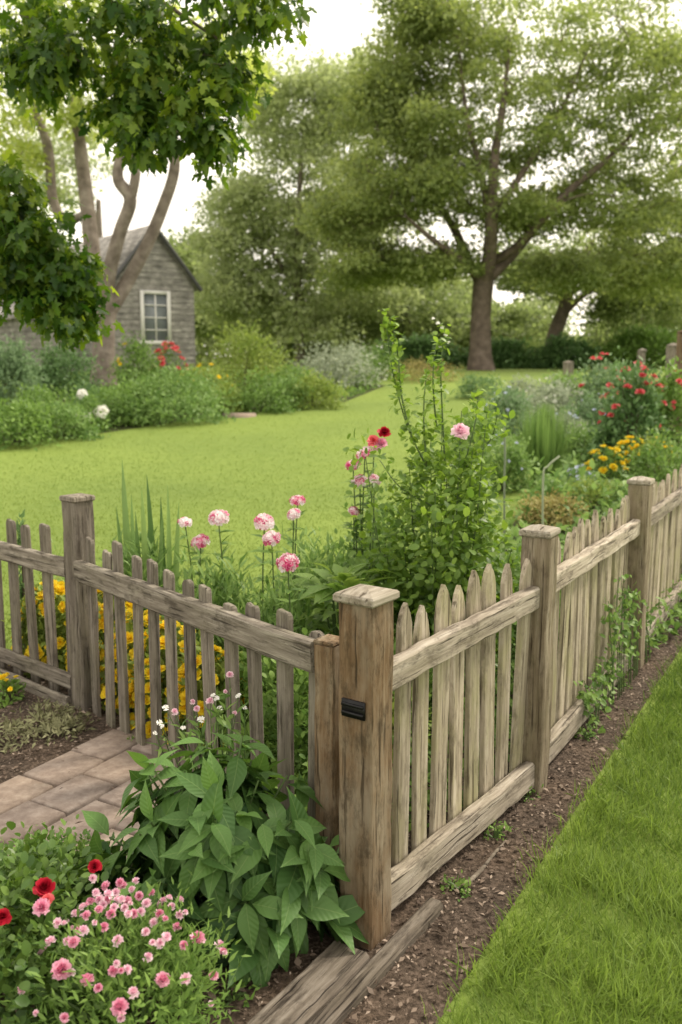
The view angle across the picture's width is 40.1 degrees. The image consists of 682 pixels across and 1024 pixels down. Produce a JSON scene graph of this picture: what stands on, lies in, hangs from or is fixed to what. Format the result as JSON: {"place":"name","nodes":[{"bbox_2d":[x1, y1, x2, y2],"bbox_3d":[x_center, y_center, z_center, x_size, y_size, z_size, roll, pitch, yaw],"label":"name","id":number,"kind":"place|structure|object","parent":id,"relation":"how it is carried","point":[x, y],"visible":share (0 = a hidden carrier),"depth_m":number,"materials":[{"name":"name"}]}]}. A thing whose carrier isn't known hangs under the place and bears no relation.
{"place":"outdoors","nodes":[
{"label":"outdoors","id":0,"kind":"place"},
{"bbox_2d":[0,718,270,858],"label":"paver path","id":1,"kind":"structure","parent":0,"point":[89,781],"depth_m":3.56,"materials":[{"name":"stone"}]},
{"bbox_2d":[0,360,681,1023],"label":"lawn ground","id":2,"kind":"structure","parent":0,"point":[190,434],"depth_m":10.56,"materials":[{"name":"plant"}]},
{"bbox_2d":[9,509,34,648],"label":"spire plant","id":3,"kind":"object","parent":2,"relation":"on","point":[21,579],"visible":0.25,"depth_m":5.09,"materials":[{"name":"green plant"}]},
{"bbox_2d":[0,390,66,451],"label":"plant","id":4,"kind":"object","parent":2,"relation":"on","point":[12,422],"visible":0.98,"depth_m":13.60,"materials":[{"name":"green plant"}]},
{"bbox_2d":[0,98,124,248],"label":"background tree","id":5,"kind":"object","parent":2,"relation":"on","point":[63,193],"visible":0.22,"depth_m":59.14,"materials":[{"name":"green plant"}]},
{"bbox_2d":[20,396,110,441],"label":"plant","id":6,"kind":"object","parent":2,"relation":"on","point":[74,417],"visible":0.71,"depth_m":14.36,"materials":[{"name":"green plant"}]},
{"bbox_2d":[0,225,202,371],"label":"house","id":7,"kind":"structure","parent":2,"relation":"on","point":[158,303],"depth_m":32.41,"materials":[{"name":"grey wood"}]},
{"bbox_2d":[139,290,172,344],"bbox_3d":[-6.398,-6.715,32.254,1.250,1.825,0.080,-7,12,-36],"label":"window","id":8,"kind":"structure","parent":7,"relation":"in","point":[155,306],"depth_m":32.26,"materials":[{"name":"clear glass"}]},
{"bbox_2d":[0,0,317,354],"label":"maple tree","id":9,"kind":"object","parent":2,"relation":"on","point":[47,285],"visible":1,"depth_m":6.10,"materials":[{"name":"green plant"}]},
{"bbox_2d":[0,493,339,897],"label":"picket fence","id":10,"kind":"object","parent":2,"relation":"on","point":[315,654],"visible":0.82,"depth_m":3.73,"materials":[{"name":"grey wood"}]},
{"bbox_2d":[1,374,385,441],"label":"shrub bed","id":11,"kind":"object","parent":2,"relation":"on","point":[123,427],"visible":0.1,"depth_m":17.99,"materials":[{"name":"green leaf"}]},
{"bbox_2d":[0,333,58,404],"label":"round shrub","id":12,"kind":"object","parent":11,"relation":"on","point":[14,367],"visible":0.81,"depth_m":19.04,"materials":[{"name":"green plant"}]},
{"bbox_2d":[3,381,71,421],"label":"plant","id":13,"kind":"object","parent":11,"relation":"on","point":[45,395],"visible":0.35,"depth_m":16.16,"materials":[{"name":"green plant"}]},
{"bbox_2d":[30,337,112,398],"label":"round shrub","id":14,"kind":"object","parent":11,"relation":"on","point":[56,369],"visible":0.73,"depth_m":21.14,"materials":[{"name":"green plant"}]},
{"bbox_2d":[69,387,114,432],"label":"white flower plant","id":15,"kind":"object","parent":11,"relation":"on","point":[81,393],"visible":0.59,"depth_m":15.10,"materials":[{"name":"green plant"}]},
{"bbox_2d":[82,379,161,428],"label":"feathery shrub","id":16,"kind":"object","parent":11,"relation":"on","point":[114,400],"visible":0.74,"depth_m":15.97,"materials":[{"name":"green plant"}]},
{"bbox_2d":[104,329,164,393],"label":"round shrub","id":17,"kind":"object","parent":11,"relation":"on","point":[139,355],"visible":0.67,"depth_m":22.07,"materials":[{"name":"green plant"}]},
{"bbox_2d":[0,0,281,387],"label":"forked tree","id":18,"kind":"object","parent":11,"relation":"on","point":[105,352],"visible":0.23,"depth_m":23.34,"materials":[{"name":"green plant"}]},
{"bbox_2d":[149,337,193,383],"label":"red flower shrub","id":19,"kind":"object","parent":11,"relation":"on","point":[167,349],"visible":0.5,"depth_m":24.78,"materials":[{"name":"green plant"}]},
{"bbox_2d":[87,360,256,426],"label":"feathery shrub","id":20,"kind":"object","parent":11,"relation":"on","point":[195,404],"visible":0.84,"depth_m":16.39,"materials":[{"name":"green plant"}]},
{"bbox_2d":[0,362,383,440],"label":"ground cover","id":21,"kind":"object","parent":11,"relation":"on","point":[361,389],"visible":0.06,"depth_m":20.70,"materials":[{"name":"green plant"}]},
{"bbox_2d":[174,362,239,397],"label":"yellow flower plant","id":22,"kind":"object","parent":11,"relation":"on","point":[214,373],"visible":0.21,"depth_m":20.66,"materials":[{"name":"green plant"}]},
{"bbox_2d":[205,374,249,413],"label":"plant","id":23,"kind":"object","parent":11,"relation":"on","point":[231,396],"visible":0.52,"depth_m":17.89,"materials":[{"name":"green plant"}]},
{"bbox_2d":[180,312,301,391],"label":"round shrub","id":24,"kind":"object","parent":11,"relation":"on","point":[241,344],"visible":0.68,"depth_m":22.93,"materials":[{"name":"green plant"}]},
{"bbox_2d":[260,359,319,395],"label":"plant","id":25,"kind":"object","parent":11,"relation":"on","point":[293,370],"visible":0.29,"depth_m":21.59,"materials":[{"name":"green plant"}]},
{"bbox_2d":[286,366,348,409],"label":"plant","id":26,"kind":"object","parent":11,"relation":"on","point":[328,401],"visible":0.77,"depth_m":18.84,"materials":[{"name":"green plant"}]},
{"bbox_2d":[287,334,394,387],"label":"silver shrub","id":27,"kind":"object","parent":11,"relation":"on","point":[335,368],"visible":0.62,"depth_m":23.88,"materials":[{"name":"green plant"}]},
{"bbox_2d":[162,226,251,355],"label":"background tree","id":28,"kind":"object","parent":2,"relation":"on","point":[184,254],"visible":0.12,"depth_m":55.03,"materials":[{"name":"green plant"}]},
{"bbox_2d":[222,362,307,413],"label":"plant","id":29,"kind":"object","parent":2,"relation":"on","point":[265,397],"visible":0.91,"depth_m":18.09,"materials":[{"name":"green plant"}]},
{"bbox_2d":[269,371,313,410],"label":"plant","id":30,"kind":"object","parent":2,"relation":"on","point":[289,385],"visible":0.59,"depth_m":18.58,"materials":[{"name":"green plant"}]},
{"bbox_2d":[184,42,437,366],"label":"pale tree","id":31,"kind":"object","parent":2,"relation":"on","point":[241,279],"visible":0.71,"depth_m":44.91,"materials":[{"name":"green plant"}]},
{"bbox_2d":[0,614,681,1023],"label":"mulch bed","id":32,"kind":"object","parent":2,"relation":"on","point":[434,980],"visible":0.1,"depth_m":3.01,"materials":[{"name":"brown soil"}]},
{"bbox_2d":[0,672,25,707],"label":"yellow flower plant","id":33,"kind":"object","parent":32,"relation":"on","point":[10,688],"visible":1,"depth_m":4.53,"materials":[{"name":"green plant"}]},
{"bbox_2d":[0,715,34,752],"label":"ground cover plant","id":34,"kind":"object","parent":32,"relation":"on","point":[8,745],"visible":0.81,"depth_m":4.04,"materials":[{"name":"plant"}]},
{"bbox_2d":[1,575,66,677],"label":"yellow flower plant","id":35,"kind":"object","parent":32,"relation":"on","point":[59,591],"visible":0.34,"depth_m":4.91,"materials":[{"name":"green plant"}]},
{"bbox_2d":[1,696,99,747],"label":"ground cover plant","id":36,"kind":"object","parent":32,"relation":"on","point":[45,716],"visible":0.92,"depth_m":4.17,"materials":[{"name":"green plant"}]},
{"bbox_2d":[0,814,124,968],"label":"leaf shrub","id":37,"kind":"object","parent":32,"relation":"on","point":[70,838],"visible":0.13,"depth_m":2.76,"materials":[{"name":"green plant"}]},
{"bbox_2d":[36,711,89,741],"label":"ground cover plant","id":38,"kind":"object","parent":32,"relation":"on","point":[65,721],"visible":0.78,"depth_m":4.13,"materials":[{"name":"plant"}]},
{"bbox_2d":[0,821,170,1023],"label":"red rose shrub","id":39,"kind":"object","parent":32,"relation":"on","point":[31,875],"visible":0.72,"depth_m":2.30,"materials":[{"name":"green plant"}]},
{"bbox_2d":[64,589,147,689],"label":"yellow flower plant","id":40,"kind":"object","parent":32,"relation":"on","point":[128,605],"visible":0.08,"depth_m":4.65,"materials":[{"name":"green plant"}]},
{"bbox_2d":[0,868,254,1023],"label":"pink flower plant","id":41,"kind":"object","parent":32,"relation":"on","point":[137,958],"visible":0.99,"depth_m":2.15,"materials":[{"name":"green plant"}]},
{"bbox_2d":[63,526,193,653],"bbox_3d":[-1.029,0.474,5.027,0.764,0.886,0.776,6,11,30],"label":"leafy plant","id":42,"kind":"object","parent":32,"relation":"on","point":[126,552],"visible":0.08,"depth_m":4.88,"materials":[{"name":"green plant"}]},
{"bbox_2d":[98,609,178,714],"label":"yellow flower plant","id":43,"kind":"object","parent":32,"relation":"on","point":[129,628],"visible":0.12,"depth_m":4.37,"materials":[{"name":"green plant"}]},
{"bbox_2d":[116,462,179,625],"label":"iris plant","id":44,"kind":"object","parent":32,"relation":"on","point":[145,544],"visible":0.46,"depth_m":4.90,"materials":[{"name":"green plant"}]},
{"bbox_2d":[127,620,217,739],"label":"yellow flower plant","id":45,"kind":"object","parent":32,"relation":"on","point":[180,641],"visible":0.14,"depth_m":4.12,"materials":[{"name":"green plant"}]},
{"bbox_2d":[146,671,249,789],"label":"slender flower plant","id":46,"kind":"object","parent":32,"relation":"on","point":[227,724],"visible":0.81,"depth_m":2.94,"materials":[{"name":"white plant"}]},
{"bbox_2d":[163,638,248,747],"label":"yellow flower plant","id":47,"kind":"object","parent":32,"relation":"on","point":[220,670],"visible":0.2,"depth_m":3.94,"materials":[{"name":"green plant"}]},
{"bbox_2d":[175,509,237,651],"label":"phlox plant","id":48,"kind":"object","parent":32,"relation":"on","point":[218,518],"visible":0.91,"depth_m":4.55,"materials":[{"name":"pink plant"}]},
{"bbox_2d":[60,732,369,988],"bbox_3d":[-0.334,1.001,2.697,0.892,0.738,0.712,0,9,0],"label":"broad leaf plant","id":49,"kind":"object","parent":32,"relation":"on","point":[272,883],"visible":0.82,"depth_m":2.54,"materials":[{"name":"green plant"}]},
{"bbox_2d":[159,541,271,665],"bbox_3d":[-0.602,0.557,4.551,0.758,0.868,0.755,0,9,0],"label":"leafy plant","id":50,"kind":"object","parent":32,"relation":"on","point":[219,594],"visible":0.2,"depth_m":4.48,"materials":[{"name":"green plant"}]},
{"bbox_2d":[207,977,259,1007],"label":"weed","id":51,"kind":"object","parent":32,"relation":"on","point":[230,998],"visible":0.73,"depth_m":2.42,"materials":[{"name":"green plant"}]},
{"bbox_2d":[198,646,307,759],"bbox_3d":[-0.364,0.785,3.918,0.545,0.566,0.531,0,9,0],"label":"leafy plant","id":52,"kind":"object","parent":32,"relation":"on","point":[268,680],"visible":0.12,"depth_m":3.86,"materials":[{"name":"green plant"}]},
{"bbox_2d":[249,513,284,624],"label":"phlox plant","id":53,"kind":"object","parent":32,"relation":"on","point":[271,537],"visible":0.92,"depth_m":4.28,"materials":[{"name":"pink plant"}]},
{"bbox_2d":[241,627,308,793],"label":"leafy plant","id":54,"kind":"object","parent":32,"relation":"on","point":[301,681],"visible":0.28,"depth_m":3.58,"materials":[{"name":"green plant"}]},
{"bbox_2d":[215,554,335,720],"bbox_3d":[-0.286,0.631,4.217,0.619,0.812,0.694,0,9,0],"label":"leafy plant","id":55,"kind":"object","parent":32,"relation":"on","point":[269,618],"visible":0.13,"depth_m":4.19,"materials":[{"name":"green plant"}]},
{"bbox_2d":[272,552,304,719],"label":"phlox plant","id":56,"kind":"object","parent":32,"relation":"on","point":[287,562],"visible":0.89,"depth_m":3.93,"materials":[{"name":"pink plant"}]},
{"bbox_2d":[280,495,306,629],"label":"phlox plant","id":57,"kind":"object","parent":32,"relation":"on","point":[293,513],"visible":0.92,"depth_m":4.57,"materials":[{"name":"pink plant"}]},
{"bbox_2d":[246,941,369,1023],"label":"garden timber","id":58,"kind":"object","parent":32,"relation":"on","point":[315,987],"visible":0.85,"depth_m":2.42,"materials":[{"name":"brown wood"}]},
{"bbox_2d":[261,524,365,633],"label":"leafy plant","id":59,"kind":"object","parent":32,"relation":"on","point":[307,563],"visible":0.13,"depth_m":4.97,"materials":[{"name":"green plant"}]},
{"bbox_2d":[279,555,413,654],"bbox_3d":[-0.006,0.593,4.307,0.658,0.740,0.598,-9,13,-43],"label":"hosta plant","id":60,"kind":"object","parent":32,"relation":"on","point":[323,595],"visible":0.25,"depth_m":4.25,"materials":[{"name":"green plant"}]},
{"bbox_2d":[340,442,385,577],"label":"phlox plant","id":61,"kind":"object","parent":32,"relation":"on","point":[359,479],"visible":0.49,"depth_m":4.77,"materials":[{"name":"pink plant"}]},
{"bbox_2d":[331,463,413,629],"bbox_3d":[0.204,0.233,5.131,0.614,1.244,0.666,0,9,0],"label":"leafy plant","id":62,"kind":"object","parent":32,"relation":"on","point":[383,519],"visible":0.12,"depth_m":5.05,"materials":[{"name":"green plant"}]},
{"bbox_2d":[309,897,442,1023],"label":"garden timber","id":63,"kind":"object","parent":32,"relation":"on","point":[353,992],"visible":0.98,"depth_m":2.52,"materials":[{"name":"brown wood"}]},
{"bbox_2d":[115,509,681,831],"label":"ground cover","id":64,"kind":"object","parent":32,"relation":"on","point":[676,611],"visible":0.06,"depth_m":4.09,"materials":[{"name":"green plant"}]},
{"bbox_2d":[341,308,520,689],"bbox_3d":[0.489,-0.005,4.418,0.828,1.883,0.948,7,12,36],"label":"rose bush","id":65,"kind":"object","parent":32,"relation":"on","point":[453,564],"visible":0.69,"depth_m":4.35,"materials":[{"name":"green plant"}]},
{"bbox_2d":[440,870,470,901],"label":"weed","id":66,"kind":"object","parent":32,"relation":"on","point":[457,884],"visible":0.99,"depth_m":2.92,"materials":[{"name":"green plant"}]},
{"bbox_2d":[481,521,562,644],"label":"leafy plant","id":67,"kind":"object","parent":32,"relation":"on","point":[517,565],"depth_m":5.28,"materials":[{"name":"green plant"}]},
{"bbox_2d":[573,655,623,732],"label":"climbing weed","id":68,"kind":"object","parent":32,"relation":"on","point":[588,694],"visible":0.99,"depth_m":4.26,"materials":[{"name":"green plant"}]},
{"bbox_2d":[600,574,648,706],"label":"climbing weed","id":69,"kind":"object","parent":32,"relation":"on","point":[626,604],"visible":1,"depth_m":4.61,"materials":[{"name":"green plant"}]},
{"bbox_2d":[245,275,472,365],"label":"background tree","id":70,"kind":"object","parent":2,"relation":"on","point":[410,317],"visible":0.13,"depth_m":49.62,"materials":[{"name":"green plant"}]},
{"bbox_2d":[349,339,415,379],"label":"round shrub","id":71,"kind":"object","parent":2,"relation":"on","point":[376,362],"visible":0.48,"depth_m":26.84,"materials":[{"name":"green plant"}]},
{"bbox_2d":[358,332,465,368],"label":"hedge","id":72,"kind":"object","parent":2,"relation":"on","point":[417,348],"visible":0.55,"depth_m":40.48,"materials":[{"name":"green plant"}]},
{"bbox_2d":[385,355,465,382],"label":"plant","id":73,"kind":"object","parent":2,"relation":"on","point":[415,372],"visible":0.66,"depth_m":25.98,"materials":[{"name":"green plant"}]},
{"bbox_2d":[195,251,662,365],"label":"treeline","id":74,"kind":"object","parent":2,"relation":"on","point":[547,310],"visible":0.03,"depth_m":63.30,"materials":[{"name":"green plant"}]},
{"bbox_2d":[442,410,508,458],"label":"leafy plant","id":75,"kind":"object","parent":2,"relation":"on","point":[469,424],"visible":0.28,"depth_m":12.44,"materials":[{"name":"green plant"}]},
{"bbox_2d":[452,370,506,399],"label":"round shrub","id":76,"kind":"object","parent":2,"relation":"on","point":[471,386],"visible":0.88,"depth_m":20.97,"materials":[{"name":"green plant"}]},
{"bbox_2d":[289,0,681,369],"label":"spreading tree","id":77,"kind":"object","parent":2,"relation":"on","point":[433,180],"visible":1,"depth_m":34.02,"materials":[{"name":"green plant"}]},
{"bbox_2d":[456,335,541,368],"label":"hedge","id":78,"kind":"object","parent":2,"relation":"on","point":[507,353],"visible":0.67,"depth_m":40.59,"materials":[{"name":"green plant"}]},
{"bbox_2d":[470,378,541,436],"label":"leafy plant","id":79,"kind":"object","parent":2,"relation":"on","point":[508,395],"visible":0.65,"depth_m":14.76,"materials":[{"name":"green plant"}]},
{"bbox_2d":[333,464,681,950],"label":"picket fence","id":80,"kind":"object","parent":2,"relation":"on","point":[638,538],"visible":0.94,"depth_m":3.16,"materials":[{"name":"brown wood"}]},
{"bbox_2d":[473,412,541,493],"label":"leafy plant","id":81,"kind":"object","parent":2,"relation":"on","point":[515,459],"visible":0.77,"depth_m":10.15,"materials":[{"name":"green plant"}]},
{"bbox_2d":[404,299,681,357],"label":"background tree","id":82,"kind":"object","parent":2,"relation":"on","point":[510,315],"visible":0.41,"depth_m":48.20,"materials":[{"name":"green plant"}]},
{"bbox_2d":[457,184,681,344],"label":"leaning tree","id":83,"kind":"object","parent":2,"relation":"on","point":[611,315],"visible":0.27,"depth_m":43.42,"materials":[{"name":"green plant"}]},
{"bbox_2d":[522,331,617,368],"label":"hedge","id":84,"kind":"object","parent":2,"relation":"on","point":[557,353],"visible":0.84,"depth_m":40.63,"materials":[{"name":"green plant"}]},
{"bbox_2d":[498,452,681,604],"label":"garden bed","id":85,"kind":"object","parent":2,"relation":"on","point":[520,527],"depth_m":8.83,"materials":[{"name":"plant"}]},
{"bbox_2d":[490,373,546,405],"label":"leafy plant","id":86,"kind":"object","parent":85,"relation":"on","point":[519,382],"visible":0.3,"depth_m":19.45,"materials":[{"name":"green plant"}]},
{"bbox_2d":[516,402,578,480],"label":"ornamental grass","id":87,"kind":"object","parent":85,"relation":"on","point":[546,439],"depth_m":10.64,"materials":[{"name":"green plant"}]},
{"bbox_2d":[512,487,591,530],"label":"ground cover plant","id":88,"kind":"object","parent":85,"relation":"on","point":[551,503],"visible":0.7,"depth_m":8.47,"materials":[{"name":"green plant"}]},
{"bbox_2d":[518,372,595,423],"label":"leafy plant","id":89,"kind":"object","parent":85,"relation":"on","point":[563,392],"visible":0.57,"depth_m":16.05,"materials":[{"name":"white plant"}]},
{"bbox_2d":[526,367,605,403],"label":"leafy plant","id":90,"kind":"object","parent":85,"relation":"on","point":[563,379],"visible":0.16,"depth_m":19.54,"materials":[{"name":"green plant"}]},
{"bbox_2d":[558,421,599,459],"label":"leafy plant","id":91,"kind":"object","parent":85,"relation":"on","point":[578,442],"visible":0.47,"depth_m":12.48,"materials":[{"name":"green plant"}]},
{"bbox_2d":[487,381,681,561],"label":"ground cover","id":92,"kind":"object","parent":85,"relation":"on","point":[570,462],"visible":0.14,"depth_m":9.19,"materials":[{"name":"green plant"}]},
{"bbox_2d":[547,474,627,513],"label":"ground cover plant","id":93,"kind":"object","parent":85,"relation":"on","point":[597,492],"visible":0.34,"depth_m":9.29,"materials":[{"name":"green plant"}]},
{"bbox_2d":[557,387,622,431],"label":"leafy plant","id":94,"kind":"object","parent":85,"relation":"on","point":[590,402],"visible":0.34,"depth_m":14.41,"materials":[{"name":"green plant"}]},
{"bbox_2d":[572,352,624,415],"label":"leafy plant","id":95,"kind":"object","parent":85,"relation":"on","point":[598,383],"visible":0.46,"depth_m":16.00,"materials":[{"name":"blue plant"}]},
{"bbox_2d":[577,442,631,482],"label":"yellow flower plant","id":96,"kind":"object","parent":85,"relation":"on","point":[603,469],"visible":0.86,"depth_m":10.62,"materials":[{"name":"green plant"}]},
{"bbox_2d":[582,346,671,466],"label":"red flower shrub","id":97,"kind":"object","parent":85,"relation":"on","point":[630,396],"visible":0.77,"depth_m":11.62,"materials":[{"name":"green plant"}]},
{"bbox_2d":[607,435,647,473],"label":"yellow flower plant","id":98,"kind":"object","parent":85,"relation":"on","point":[623,442],"visible":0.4,"depth_m":11.19,"materials":[{"name":"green plant"}]},
{"bbox_2d":[621,429,680,475],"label":"leafy plant","id":99,"kind":"object","parent":85,"relation":"on","point":[641,446],"visible":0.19,"depth_m":11.05,"materials":[{"name":"green plant"}]},
{"bbox_2d":[621,426,681,485],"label":"leafy plant","id":100,"kind":"object","parent":85,"relation":"on","point":[644,459],"visible":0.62,"depth_m":10.24,"materials":[{"name":"green plant"}]},
{"bbox_2d":[637,355,681,455],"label":"red flower shrub","id":101,"kind":"object","parent":85,"relation":"on","point":[672,408],"visible":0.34,"depth_m":12.31,"materials":[{"name":"green plant"}]},
{"bbox_2d":[590,318,679,368],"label":"hedge","id":102,"kind":"object","parent":2,"relation":"on","point":[650,341],"visible":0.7,"depth_m":40.50,"materials":[{"name":"green plant"}]},
{"bbox_2d":[0,0,681,355],"label":"sky","id":103,"kind":"structure","parent":0,"point":[337,23],"materials":[{"name":"white"}]},
{"bbox_2d":[421,633,681,1023],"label":"lawn grass","id":104,"kind":"structure","parent":0,"point":[615,878],"depth_m":2.80,"materials":[{"name":"green plant"}]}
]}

